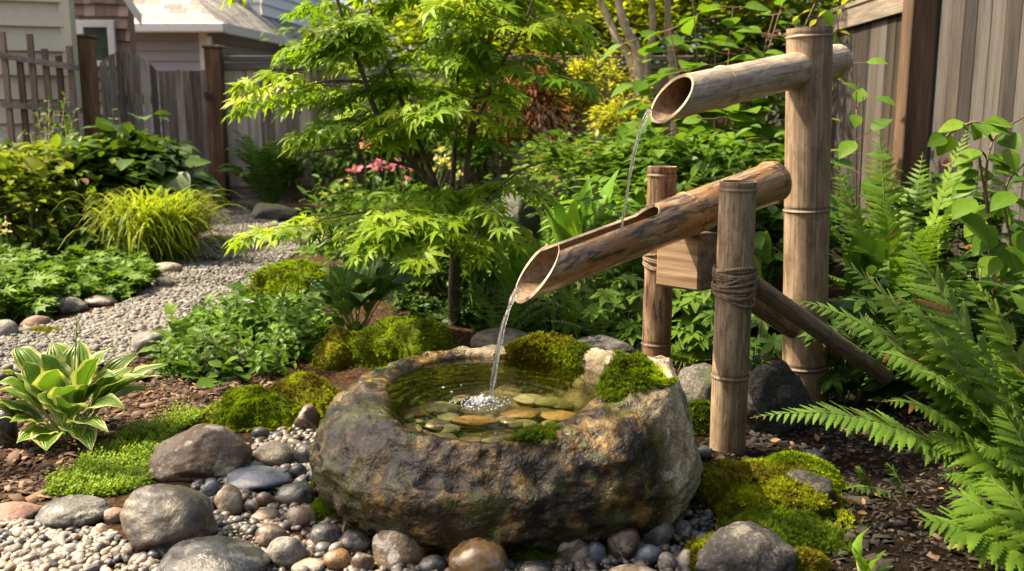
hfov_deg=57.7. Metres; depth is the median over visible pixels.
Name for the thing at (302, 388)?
moss mound
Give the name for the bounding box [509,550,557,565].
moss mound
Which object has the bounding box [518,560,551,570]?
cobble
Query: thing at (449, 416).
pebble
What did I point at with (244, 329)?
broad leaf plant
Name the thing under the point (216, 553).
cobble
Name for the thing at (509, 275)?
broad leaf plant
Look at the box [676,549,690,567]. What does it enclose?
cobble
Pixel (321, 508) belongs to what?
moss mound
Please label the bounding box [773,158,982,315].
perennial
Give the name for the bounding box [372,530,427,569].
cobble
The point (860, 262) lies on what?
broad leaf plant
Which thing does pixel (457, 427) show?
pebble
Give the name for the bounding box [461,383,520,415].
water
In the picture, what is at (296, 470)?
cobble
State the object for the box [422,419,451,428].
pebble
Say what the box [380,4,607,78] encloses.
shrub
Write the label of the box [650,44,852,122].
bamboo spout
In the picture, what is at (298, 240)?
rock
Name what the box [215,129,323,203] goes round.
fern
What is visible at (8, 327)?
rock
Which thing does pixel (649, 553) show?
cobble
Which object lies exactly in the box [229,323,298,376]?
herb
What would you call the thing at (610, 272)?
perennial
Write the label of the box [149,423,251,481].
boulder
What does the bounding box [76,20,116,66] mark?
window
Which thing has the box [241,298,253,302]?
flower
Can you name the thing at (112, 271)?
ground cover
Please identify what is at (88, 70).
fence post
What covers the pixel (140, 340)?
rock
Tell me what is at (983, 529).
fern
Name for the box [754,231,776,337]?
broad leaf plant
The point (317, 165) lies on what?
bush
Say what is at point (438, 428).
pebble
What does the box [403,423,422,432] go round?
pebble
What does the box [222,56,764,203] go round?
fence
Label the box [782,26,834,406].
bamboo post
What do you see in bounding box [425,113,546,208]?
bush
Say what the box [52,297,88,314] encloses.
rock
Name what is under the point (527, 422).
pebble
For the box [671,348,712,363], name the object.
moss mound
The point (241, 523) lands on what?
pebbles
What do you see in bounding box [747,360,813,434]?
rock
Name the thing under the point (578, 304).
fern
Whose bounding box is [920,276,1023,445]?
fern
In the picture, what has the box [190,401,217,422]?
creeping sedum
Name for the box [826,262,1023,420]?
perennial
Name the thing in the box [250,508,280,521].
cobble
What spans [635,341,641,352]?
rock
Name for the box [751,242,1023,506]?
fern
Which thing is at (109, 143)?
tall herb
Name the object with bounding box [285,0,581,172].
tree
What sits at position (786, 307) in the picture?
bamboo brace
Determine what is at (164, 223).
golden grass
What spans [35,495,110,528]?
cobble
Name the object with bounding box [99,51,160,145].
garden gate
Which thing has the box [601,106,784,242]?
perennial
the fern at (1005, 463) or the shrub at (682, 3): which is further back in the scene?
the shrub at (682, 3)
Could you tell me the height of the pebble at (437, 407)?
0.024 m
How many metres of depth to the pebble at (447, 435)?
2.34 m
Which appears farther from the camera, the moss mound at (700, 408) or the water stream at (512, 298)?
the moss mound at (700, 408)
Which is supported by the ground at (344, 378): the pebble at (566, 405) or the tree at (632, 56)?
the tree at (632, 56)
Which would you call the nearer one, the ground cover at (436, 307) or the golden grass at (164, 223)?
the ground cover at (436, 307)
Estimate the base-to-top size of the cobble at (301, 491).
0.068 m
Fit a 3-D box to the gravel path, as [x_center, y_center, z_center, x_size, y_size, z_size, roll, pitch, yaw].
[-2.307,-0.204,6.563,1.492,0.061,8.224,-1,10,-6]
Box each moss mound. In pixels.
[23,325,66,333]
[195,384,300,432]
[243,257,333,304]
[270,369,342,428]
[300,325,358,372]
[309,495,341,523]
[310,478,315,487]
[341,314,458,369]
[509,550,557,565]
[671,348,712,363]
[674,530,715,570]
[688,398,710,435]
[688,456,863,532]
[712,504,854,556]
[760,449,848,493]
[792,545,832,570]
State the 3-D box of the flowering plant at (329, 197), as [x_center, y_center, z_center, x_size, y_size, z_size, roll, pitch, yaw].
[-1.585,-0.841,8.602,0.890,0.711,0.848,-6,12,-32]
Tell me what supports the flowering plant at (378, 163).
on the ground at (344, 378)
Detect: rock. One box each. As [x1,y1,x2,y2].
[0,319,18,336]
[0,408,17,446]
[20,315,51,326]
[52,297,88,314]
[84,295,117,306]
[131,331,165,355]
[146,277,175,287]
[156,262,182,271]
[220,210,234,213]
[250,203,298,220]
[290,226,313,244]
[307,237,333,253]
[470,328,527,347]
[492,186,540,255]
[578,335,636,353]
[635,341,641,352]
[678,362,711,401]
[695,521,797,570]
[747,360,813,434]
[783,470,834,502]
[804,449,823,456]
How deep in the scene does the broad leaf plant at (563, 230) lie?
4.73 m
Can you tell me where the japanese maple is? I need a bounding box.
[218,0,605,324]
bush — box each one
[265,108,449,204]
[270,194,444,275]
[302,59,524,183]
[318,166,460,210]
[383,236,510,301]
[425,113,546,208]
[662,0,852,202]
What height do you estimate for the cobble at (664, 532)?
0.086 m
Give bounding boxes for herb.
[0,216,12,253]
[108,109,122,186]
[149,331,213,373]
[150,341,188,377]
[159,324,204,362]
[186,301,252,343]
[188,314,260,371]
[195,348,222,381]
[209,285,268,334]
[222,286,289,338]
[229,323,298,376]
[259,294,317,352]
[272,296,329,343]
[294,309,329,345]
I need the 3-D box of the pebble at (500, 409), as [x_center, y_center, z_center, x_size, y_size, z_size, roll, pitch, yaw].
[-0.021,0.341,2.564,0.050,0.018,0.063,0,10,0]
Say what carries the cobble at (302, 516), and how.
on the pebbles at (241, 523)
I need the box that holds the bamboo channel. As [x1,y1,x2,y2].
[515,161,791,302]
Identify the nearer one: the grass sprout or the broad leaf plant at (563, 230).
the grass sprout
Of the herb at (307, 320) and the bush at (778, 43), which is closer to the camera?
the herb at (307, 320)
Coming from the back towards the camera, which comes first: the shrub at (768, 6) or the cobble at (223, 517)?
the shrub at (768, 6)
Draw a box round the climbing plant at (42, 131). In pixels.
[25,91,78,224]
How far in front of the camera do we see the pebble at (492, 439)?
2.30 m
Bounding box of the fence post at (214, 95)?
[201,45,230,206]
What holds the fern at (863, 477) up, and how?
on the ground at (344, 378)
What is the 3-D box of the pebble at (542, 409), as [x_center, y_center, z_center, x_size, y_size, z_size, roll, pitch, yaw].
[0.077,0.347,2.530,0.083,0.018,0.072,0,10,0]
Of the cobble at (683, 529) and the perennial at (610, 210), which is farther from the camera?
the perennial at (610, 210)
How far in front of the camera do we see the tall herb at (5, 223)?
5.72 m
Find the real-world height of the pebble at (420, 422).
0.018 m
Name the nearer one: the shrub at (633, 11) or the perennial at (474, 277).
the perennial at (474, 277)
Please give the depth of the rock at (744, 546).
1.93 m
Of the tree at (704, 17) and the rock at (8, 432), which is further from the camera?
the tree at (704, 17)
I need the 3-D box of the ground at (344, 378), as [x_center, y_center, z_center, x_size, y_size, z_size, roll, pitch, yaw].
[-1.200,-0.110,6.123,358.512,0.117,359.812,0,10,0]
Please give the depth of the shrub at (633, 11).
11.29 m
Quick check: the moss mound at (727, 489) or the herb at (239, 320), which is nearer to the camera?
the moss mound at (727, 489)
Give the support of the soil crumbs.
on the ground at (344, 378)
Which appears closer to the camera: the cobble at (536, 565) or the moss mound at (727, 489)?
the cobble at (536, 565)
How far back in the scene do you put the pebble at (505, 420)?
2.46 m
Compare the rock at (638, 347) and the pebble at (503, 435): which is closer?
the pebble at (503, 435)
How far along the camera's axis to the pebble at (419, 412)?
2.50 m
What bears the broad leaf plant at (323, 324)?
on the ground at (344, 378)
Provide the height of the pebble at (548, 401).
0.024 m
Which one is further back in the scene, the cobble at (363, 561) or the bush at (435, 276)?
the bush at (435, 276)
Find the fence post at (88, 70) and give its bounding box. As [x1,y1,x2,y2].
[76,34,101,139]
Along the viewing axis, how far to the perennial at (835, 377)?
3.19 m
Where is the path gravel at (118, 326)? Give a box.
[0,204,301,379]
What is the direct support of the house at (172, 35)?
on the ground at (344, 378)
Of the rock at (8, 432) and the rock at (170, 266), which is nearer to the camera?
the rock at (8, 432)
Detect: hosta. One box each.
[0,317,167,450]
[299,255,422,329]
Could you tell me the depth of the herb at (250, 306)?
4.12 m
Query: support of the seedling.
on the ground at (344, 378)
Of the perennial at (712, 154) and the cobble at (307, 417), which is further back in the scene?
the perennial at (712, 154)
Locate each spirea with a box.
[546,48,603,205]
[565,37,641,202]
[582,87,652,210]
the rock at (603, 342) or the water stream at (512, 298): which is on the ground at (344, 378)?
the rock at (603, 342)
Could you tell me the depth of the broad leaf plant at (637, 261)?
4.60 m
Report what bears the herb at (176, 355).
on the ground at (344, 378)
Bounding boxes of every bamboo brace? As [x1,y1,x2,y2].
[751,298,866,386]
[755,275,893,384]
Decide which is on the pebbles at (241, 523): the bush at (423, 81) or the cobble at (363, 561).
the cobble at (363, 561)
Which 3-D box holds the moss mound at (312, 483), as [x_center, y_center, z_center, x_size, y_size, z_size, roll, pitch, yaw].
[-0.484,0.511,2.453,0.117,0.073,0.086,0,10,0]
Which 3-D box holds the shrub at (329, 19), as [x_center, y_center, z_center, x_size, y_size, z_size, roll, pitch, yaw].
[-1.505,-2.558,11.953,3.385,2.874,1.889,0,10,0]
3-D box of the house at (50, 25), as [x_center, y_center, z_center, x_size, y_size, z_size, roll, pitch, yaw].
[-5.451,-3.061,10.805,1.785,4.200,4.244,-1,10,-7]
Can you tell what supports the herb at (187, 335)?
on the bark mulch
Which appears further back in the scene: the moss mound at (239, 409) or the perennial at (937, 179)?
the perennial at (937, 179)
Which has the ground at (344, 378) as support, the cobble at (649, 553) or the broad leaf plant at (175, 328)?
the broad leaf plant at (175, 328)
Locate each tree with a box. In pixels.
[282,0,502,172]
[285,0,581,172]
[359,0,579,109]
[413,0,679,196]
[525,0,709,183]
[599,0,816,62]
[604,0,844,62]
[698,0,839,55]
[785,0,855,9]
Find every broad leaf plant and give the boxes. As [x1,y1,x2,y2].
[138,318,218,352]
[193,309,262,334]
[240,292,307,319]
[271,310,339,339]
[486,232,540,315]
[545,170,626,300]
[608,256,643,312]
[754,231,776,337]
[839,234,889,347]
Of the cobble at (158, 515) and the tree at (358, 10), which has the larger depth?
the tree at (358, 10)
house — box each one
[0,0,84,215]
[74,0,141,127]
[133,0,335,161]
[239,0,325,154]
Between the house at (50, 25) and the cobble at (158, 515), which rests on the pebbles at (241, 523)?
the cobble at (158, 515)
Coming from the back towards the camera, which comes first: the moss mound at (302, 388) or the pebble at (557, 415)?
the moss mound at (302, 388)
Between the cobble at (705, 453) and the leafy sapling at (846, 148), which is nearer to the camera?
the cobble at (705, 453)
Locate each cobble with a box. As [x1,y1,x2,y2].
[0,501,41,521]
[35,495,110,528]
[103,507,121,523]
[120,484,217,551]
[156,535,269,570]
[201,479,220,496]
[209,497,215,509]
[214,483,241,514]
[214,514,227,520]
[226,465,291,491]
[243,500,258,511]
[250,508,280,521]
[252,441,294,466]
[255,492,274,506]
[255,523,287,547]
[266,536,306,568]
[275,480,316,506]
[285,506,315,526]
[288,463,306,478]
[291,558,324,570]
[294,404,318,430]
[294,443,310,462]
[309,523,341,543]
[322,548,351,570]
[337,529,371,553]
[342,520,351,528]
[350,553,374,570]
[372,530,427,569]
[418,555,447,570]
[448,537,508,570]
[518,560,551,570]
[555,539,588,564]
[588,541,606,564]
[606,528,639,559]
[609,564,656,570]
[636,544,661,565]
[640,521,674,545]
[658,552,676,569]
[673,520,691,539]
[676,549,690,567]
[693,531,705,538]
[697,446,711,459]
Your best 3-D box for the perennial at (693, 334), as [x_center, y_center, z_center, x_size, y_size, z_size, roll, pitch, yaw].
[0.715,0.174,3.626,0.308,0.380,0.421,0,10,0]
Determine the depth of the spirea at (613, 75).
7.25 m
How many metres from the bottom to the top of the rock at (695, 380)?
0.203 m
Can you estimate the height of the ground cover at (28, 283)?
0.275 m
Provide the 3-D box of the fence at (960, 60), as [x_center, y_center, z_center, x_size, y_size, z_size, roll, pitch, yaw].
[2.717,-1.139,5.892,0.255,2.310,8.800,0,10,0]
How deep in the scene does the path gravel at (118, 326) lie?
4.74 m
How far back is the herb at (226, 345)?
3.60 m
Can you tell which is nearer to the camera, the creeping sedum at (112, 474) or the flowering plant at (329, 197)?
the creeping sedum at (112, 474)
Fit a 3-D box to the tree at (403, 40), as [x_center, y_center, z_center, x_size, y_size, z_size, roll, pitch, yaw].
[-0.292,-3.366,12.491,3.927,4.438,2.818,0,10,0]
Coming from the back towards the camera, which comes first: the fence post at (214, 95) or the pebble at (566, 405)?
the fence post at (214, 95)
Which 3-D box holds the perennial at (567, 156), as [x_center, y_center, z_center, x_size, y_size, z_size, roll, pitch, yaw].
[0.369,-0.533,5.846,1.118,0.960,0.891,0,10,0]
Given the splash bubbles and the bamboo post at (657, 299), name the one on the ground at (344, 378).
the bamboo post at (657, 299)
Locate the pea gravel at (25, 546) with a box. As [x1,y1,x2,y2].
[0,518,159,570]
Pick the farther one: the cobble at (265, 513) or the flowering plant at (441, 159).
the flowering plant at (441, 159)
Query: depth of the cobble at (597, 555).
2.00 m
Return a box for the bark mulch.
[0,356,292,505]
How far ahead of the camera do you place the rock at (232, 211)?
9.62 m
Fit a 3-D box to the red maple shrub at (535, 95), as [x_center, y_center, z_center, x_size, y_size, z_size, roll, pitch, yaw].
[0.176,-1.114,7.518,1.363,1.544,1.274,0,10,0]
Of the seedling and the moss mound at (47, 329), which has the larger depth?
the moss mound at (47, 329)
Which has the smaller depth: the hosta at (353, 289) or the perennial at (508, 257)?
the hosta at (353, 289)
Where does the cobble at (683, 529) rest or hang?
on the ground at (344, 378)
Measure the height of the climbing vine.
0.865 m
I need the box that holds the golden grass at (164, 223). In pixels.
[56,184,257,263]
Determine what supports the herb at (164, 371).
on the ground at (344, 378)
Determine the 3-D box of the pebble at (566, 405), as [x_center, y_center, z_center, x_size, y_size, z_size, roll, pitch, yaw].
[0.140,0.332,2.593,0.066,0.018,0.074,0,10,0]
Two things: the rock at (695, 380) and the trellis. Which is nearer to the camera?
the rock at (695, 380)
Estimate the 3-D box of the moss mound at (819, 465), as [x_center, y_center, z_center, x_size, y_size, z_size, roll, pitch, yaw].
[0.750,0.492,2.465,0.273,0.108,0.286,0,10,0]
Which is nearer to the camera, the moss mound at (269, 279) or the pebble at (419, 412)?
the pebble at (419, 412)
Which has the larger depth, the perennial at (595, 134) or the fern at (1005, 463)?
the perennial at (595, 134)
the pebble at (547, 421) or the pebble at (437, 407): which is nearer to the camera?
the pebble at (547, 421)
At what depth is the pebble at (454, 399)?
2.64 m
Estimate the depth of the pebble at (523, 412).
2.49 m
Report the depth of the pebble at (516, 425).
2.42 m
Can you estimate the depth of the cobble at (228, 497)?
2.24 m
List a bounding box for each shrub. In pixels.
[0,116,170,257]
[0,129,80,214]
[0,194,237,263]
[34,110,223,237]
[260,0,506,110]
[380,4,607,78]
[451,51,613,213]
[477,0,646,152]
[510,0,725,140]
[582,0,821,97]
[601,0,839,246]
[634,0,854,55]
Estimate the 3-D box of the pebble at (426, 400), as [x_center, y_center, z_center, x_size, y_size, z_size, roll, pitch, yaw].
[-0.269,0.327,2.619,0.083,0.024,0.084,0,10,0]
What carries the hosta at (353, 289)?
on the ground at (344, 378)
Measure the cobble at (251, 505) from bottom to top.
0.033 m
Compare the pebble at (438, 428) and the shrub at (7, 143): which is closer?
the pebble at (438, 428)
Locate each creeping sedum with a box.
[40,396,210,499]
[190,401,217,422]
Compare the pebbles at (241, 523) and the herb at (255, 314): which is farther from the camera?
the herb at (255, 314)
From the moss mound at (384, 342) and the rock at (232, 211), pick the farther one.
the rock at (232, 211)
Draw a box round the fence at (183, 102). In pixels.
[158,70,211,203]
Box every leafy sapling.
[792,0,848,120]
[831,57,896,221]
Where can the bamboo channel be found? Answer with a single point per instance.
(677, 217)
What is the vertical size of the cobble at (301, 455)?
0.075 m
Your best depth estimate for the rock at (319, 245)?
6.83 m
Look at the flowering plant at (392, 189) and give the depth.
8.67 m
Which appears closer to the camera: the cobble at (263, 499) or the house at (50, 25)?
the cobble at (263, 499)
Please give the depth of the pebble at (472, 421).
2.43 m
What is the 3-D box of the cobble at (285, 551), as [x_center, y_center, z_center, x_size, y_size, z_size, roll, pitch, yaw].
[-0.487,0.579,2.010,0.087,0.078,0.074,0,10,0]
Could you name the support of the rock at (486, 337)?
on the ground at (344, 378)
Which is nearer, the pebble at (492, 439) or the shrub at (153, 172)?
the pebble at (492, 439)
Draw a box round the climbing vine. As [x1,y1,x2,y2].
[927,115,1023,341]
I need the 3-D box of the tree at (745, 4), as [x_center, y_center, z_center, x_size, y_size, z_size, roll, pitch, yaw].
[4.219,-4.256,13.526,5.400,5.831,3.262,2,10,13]
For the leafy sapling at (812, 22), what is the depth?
5.16 m
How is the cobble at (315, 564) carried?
on the pebbles at (241, 523)
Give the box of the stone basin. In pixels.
[308,330,703,558]
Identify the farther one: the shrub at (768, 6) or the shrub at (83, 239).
the shrub at (768, 6)
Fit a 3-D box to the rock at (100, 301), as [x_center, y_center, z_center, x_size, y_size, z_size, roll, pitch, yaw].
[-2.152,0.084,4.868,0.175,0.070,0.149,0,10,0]
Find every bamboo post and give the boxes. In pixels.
[641,166,677,357]
[709,180,757,453]
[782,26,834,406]
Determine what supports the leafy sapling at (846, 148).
on the ground at (344, 378)
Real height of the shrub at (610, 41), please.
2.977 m
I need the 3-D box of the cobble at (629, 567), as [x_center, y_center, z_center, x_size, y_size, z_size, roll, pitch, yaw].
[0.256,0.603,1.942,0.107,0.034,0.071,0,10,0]
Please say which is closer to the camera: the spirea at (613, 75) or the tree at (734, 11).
the spirea at (613, 75)
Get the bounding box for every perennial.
[405,211,549,314]
[468,229,554,279]
[484,123,645,242]
[517,129,643,188]
[526,172,684,278]
[551,263,626,335]
[563,116,739,203]
[576,161,783,311]
[580,274,643,347]
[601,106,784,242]
[671,288,714,370]
[695,145,851,320]
[701,313,782,371]
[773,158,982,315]
[797,290,896,405]
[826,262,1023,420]
[837,135,1023,323]
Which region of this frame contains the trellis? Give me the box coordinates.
[0,32,81,212]
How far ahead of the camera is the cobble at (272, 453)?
2.60 m
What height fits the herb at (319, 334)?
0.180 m
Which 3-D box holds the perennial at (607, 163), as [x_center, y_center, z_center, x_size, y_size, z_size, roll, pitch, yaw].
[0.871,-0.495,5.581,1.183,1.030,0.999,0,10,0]
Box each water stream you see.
[489,285,521,399]
[620,107,651,226]
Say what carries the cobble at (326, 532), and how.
on the pebbles at (241, 523)
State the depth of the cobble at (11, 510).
2.24 m
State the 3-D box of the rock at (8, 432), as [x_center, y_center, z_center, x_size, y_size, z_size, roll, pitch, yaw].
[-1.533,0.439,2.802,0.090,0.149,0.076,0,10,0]
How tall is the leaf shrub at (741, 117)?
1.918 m
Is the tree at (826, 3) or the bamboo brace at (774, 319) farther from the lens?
the tree at (826, 3)
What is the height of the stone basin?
0.475 m
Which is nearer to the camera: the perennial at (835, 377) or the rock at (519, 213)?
the perennial at (835, 377)
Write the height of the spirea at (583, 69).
1.543 m
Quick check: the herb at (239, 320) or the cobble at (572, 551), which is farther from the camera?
the herb at (239, 320)
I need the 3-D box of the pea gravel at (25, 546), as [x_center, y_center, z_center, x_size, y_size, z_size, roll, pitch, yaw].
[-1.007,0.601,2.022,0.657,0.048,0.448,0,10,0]
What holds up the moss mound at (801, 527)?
on the ground at (344, 378)
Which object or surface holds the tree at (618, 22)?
on the ground at (344, 378)
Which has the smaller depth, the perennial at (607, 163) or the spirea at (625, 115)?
the perennial at (607, 163)
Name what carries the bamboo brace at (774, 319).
attached to the bamboo post at (806, 210)
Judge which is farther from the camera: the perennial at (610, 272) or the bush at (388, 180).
the bush at (388, 180)
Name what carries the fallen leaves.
on the ground at (344, 378)
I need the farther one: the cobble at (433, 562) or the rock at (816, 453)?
the rock at (816, 453)
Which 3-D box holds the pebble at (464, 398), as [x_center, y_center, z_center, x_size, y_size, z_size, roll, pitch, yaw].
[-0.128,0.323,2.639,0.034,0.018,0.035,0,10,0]
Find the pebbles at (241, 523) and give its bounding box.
[137,424,713,570]
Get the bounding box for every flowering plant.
[294,156,386,219]
[318,137,410,212]
[360,158,447,205]
[384,145,488,219]
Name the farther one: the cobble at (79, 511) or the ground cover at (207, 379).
the ground cover at (207, 379)
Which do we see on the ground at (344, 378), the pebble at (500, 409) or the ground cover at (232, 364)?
the ground cover at (232, 364)
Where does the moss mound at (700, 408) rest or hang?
on the ground at (344, 378)
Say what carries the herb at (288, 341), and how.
on the ground at (344, 378)
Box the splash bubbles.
[442,385,510,410]
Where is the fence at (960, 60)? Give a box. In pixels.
[762,0,1023,290]
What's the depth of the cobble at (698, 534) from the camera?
2.11 m
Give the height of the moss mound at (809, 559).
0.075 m
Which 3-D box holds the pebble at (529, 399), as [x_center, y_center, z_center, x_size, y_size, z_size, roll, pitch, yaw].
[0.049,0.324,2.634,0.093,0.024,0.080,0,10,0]
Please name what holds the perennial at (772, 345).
on the ground at (344, 378)
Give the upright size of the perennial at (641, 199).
0.778 m
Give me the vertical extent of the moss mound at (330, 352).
0.170 m
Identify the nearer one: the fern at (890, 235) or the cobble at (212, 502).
the cobble at (212, 502)
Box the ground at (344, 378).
[0,128,1023,570]
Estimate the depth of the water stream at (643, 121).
2.51 m
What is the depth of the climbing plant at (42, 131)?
8.26 m
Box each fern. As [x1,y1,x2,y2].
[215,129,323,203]
[443,283,568,329]
[535,280,642,338]
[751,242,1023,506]
[829,126,983,339]
[842,463,907,498]
[914,474,1023,570]
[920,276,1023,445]
[924,404,1023,519]
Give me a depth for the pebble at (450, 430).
2.37 m
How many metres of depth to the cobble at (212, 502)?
2.25 m
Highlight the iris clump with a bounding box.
[547,284,587,338]
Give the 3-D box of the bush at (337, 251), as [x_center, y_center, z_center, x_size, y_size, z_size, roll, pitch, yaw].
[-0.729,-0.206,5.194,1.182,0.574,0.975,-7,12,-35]
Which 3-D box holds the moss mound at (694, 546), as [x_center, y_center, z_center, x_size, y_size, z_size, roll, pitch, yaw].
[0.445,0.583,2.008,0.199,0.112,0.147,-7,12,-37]
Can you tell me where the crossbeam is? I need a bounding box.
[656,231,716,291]
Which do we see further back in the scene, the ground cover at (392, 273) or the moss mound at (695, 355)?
the ground cover at (392, 273)
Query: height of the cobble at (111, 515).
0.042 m
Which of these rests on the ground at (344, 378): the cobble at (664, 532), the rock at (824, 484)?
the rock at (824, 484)
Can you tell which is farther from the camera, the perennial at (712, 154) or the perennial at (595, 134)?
the perennial at (595, 134)
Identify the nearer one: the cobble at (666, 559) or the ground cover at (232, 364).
the cobble at (666, 559)
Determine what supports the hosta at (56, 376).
on the ground at (344, 378)
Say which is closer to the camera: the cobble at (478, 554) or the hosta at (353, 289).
the cobble at (478, 554)
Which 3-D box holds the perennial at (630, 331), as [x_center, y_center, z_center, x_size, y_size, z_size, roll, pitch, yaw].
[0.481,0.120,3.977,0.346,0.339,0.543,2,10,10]
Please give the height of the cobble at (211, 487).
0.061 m
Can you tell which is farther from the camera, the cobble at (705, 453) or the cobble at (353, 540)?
the cobble at (705, 453)
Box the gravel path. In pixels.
[0,206,298,379]
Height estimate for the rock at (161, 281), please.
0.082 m
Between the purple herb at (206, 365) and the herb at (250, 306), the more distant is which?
the herb at (250, 306)
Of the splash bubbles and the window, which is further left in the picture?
the window
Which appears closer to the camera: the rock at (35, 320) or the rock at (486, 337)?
the rock at (486, 337)
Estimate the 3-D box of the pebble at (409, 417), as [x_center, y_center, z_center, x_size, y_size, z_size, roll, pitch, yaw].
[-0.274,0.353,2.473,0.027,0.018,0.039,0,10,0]
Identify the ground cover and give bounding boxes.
[0,237,65,322]
[46,241,165,300]
[143,279,332,381]
[152,274,361,389]
[323,240,448,291]
[386,275,568,333]
[444,211,627,300]
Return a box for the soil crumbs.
[679,391,1005,570]
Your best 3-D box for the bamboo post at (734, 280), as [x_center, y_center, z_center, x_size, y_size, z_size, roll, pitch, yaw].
[0.635,0.140,2.677,0.136,0.880,0.139,0,10,0]
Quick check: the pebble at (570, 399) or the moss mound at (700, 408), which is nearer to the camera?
the pebble at (570, 399)
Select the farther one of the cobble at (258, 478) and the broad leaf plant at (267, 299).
the broad leaf plant at (267, 299)
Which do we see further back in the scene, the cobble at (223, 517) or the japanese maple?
the japanese maple
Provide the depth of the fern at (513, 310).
4.06 m
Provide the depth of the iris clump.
4.13 m
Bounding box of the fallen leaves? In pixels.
[4,261,998,559]
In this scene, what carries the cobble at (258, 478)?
on the pebbles at (241, 523)
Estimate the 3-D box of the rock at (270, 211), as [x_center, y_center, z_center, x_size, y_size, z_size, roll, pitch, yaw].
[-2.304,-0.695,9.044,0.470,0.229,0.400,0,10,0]
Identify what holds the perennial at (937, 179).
on the ground at (344, 378)
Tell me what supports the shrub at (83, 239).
on the ground at (344, 378)
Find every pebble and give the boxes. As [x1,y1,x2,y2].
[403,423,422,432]
[404,413,413,421]
[407,407,428,416]
[412,419,424,425]
[419,401,460,414]
[420,398,430,404]
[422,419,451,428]
[433,425,443,430]
[435,432,458,439]
[436,412,459,422]
[440,427,456,433]
[444,423,460,434]
[450,394,471,402]
[452,415,499,427]
[461,396,470,402]
[481,437,501,442]
[496,405,512,412]
[496,416,519,424]
[499,406,540,418]
[499,434,511,437]
[509,421,522,428]
[513,394,542,405]
[516,419,537,428]
[535,396,566,407]
[535,407,551,417]
[541,410,575,421]
[541,420,556,424]
[554,401,573,409]
[560,396,574,402]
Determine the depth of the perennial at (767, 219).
4.21 m
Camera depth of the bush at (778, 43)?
8.52 m
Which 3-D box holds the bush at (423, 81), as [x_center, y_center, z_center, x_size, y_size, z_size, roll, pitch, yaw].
[-0.948,-1.595,9.844,2.597,1.680,1.470,0,10,0]
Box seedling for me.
[847,526,892,570]
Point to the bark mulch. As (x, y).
(44, 464)
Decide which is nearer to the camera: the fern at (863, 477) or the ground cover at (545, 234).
the fern at (863, 477)
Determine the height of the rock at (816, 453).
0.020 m
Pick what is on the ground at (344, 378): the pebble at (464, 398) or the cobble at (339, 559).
the cobble at (339, 559)
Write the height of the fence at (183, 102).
1.480 m
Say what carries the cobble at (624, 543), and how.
on the ground at (344, 378)

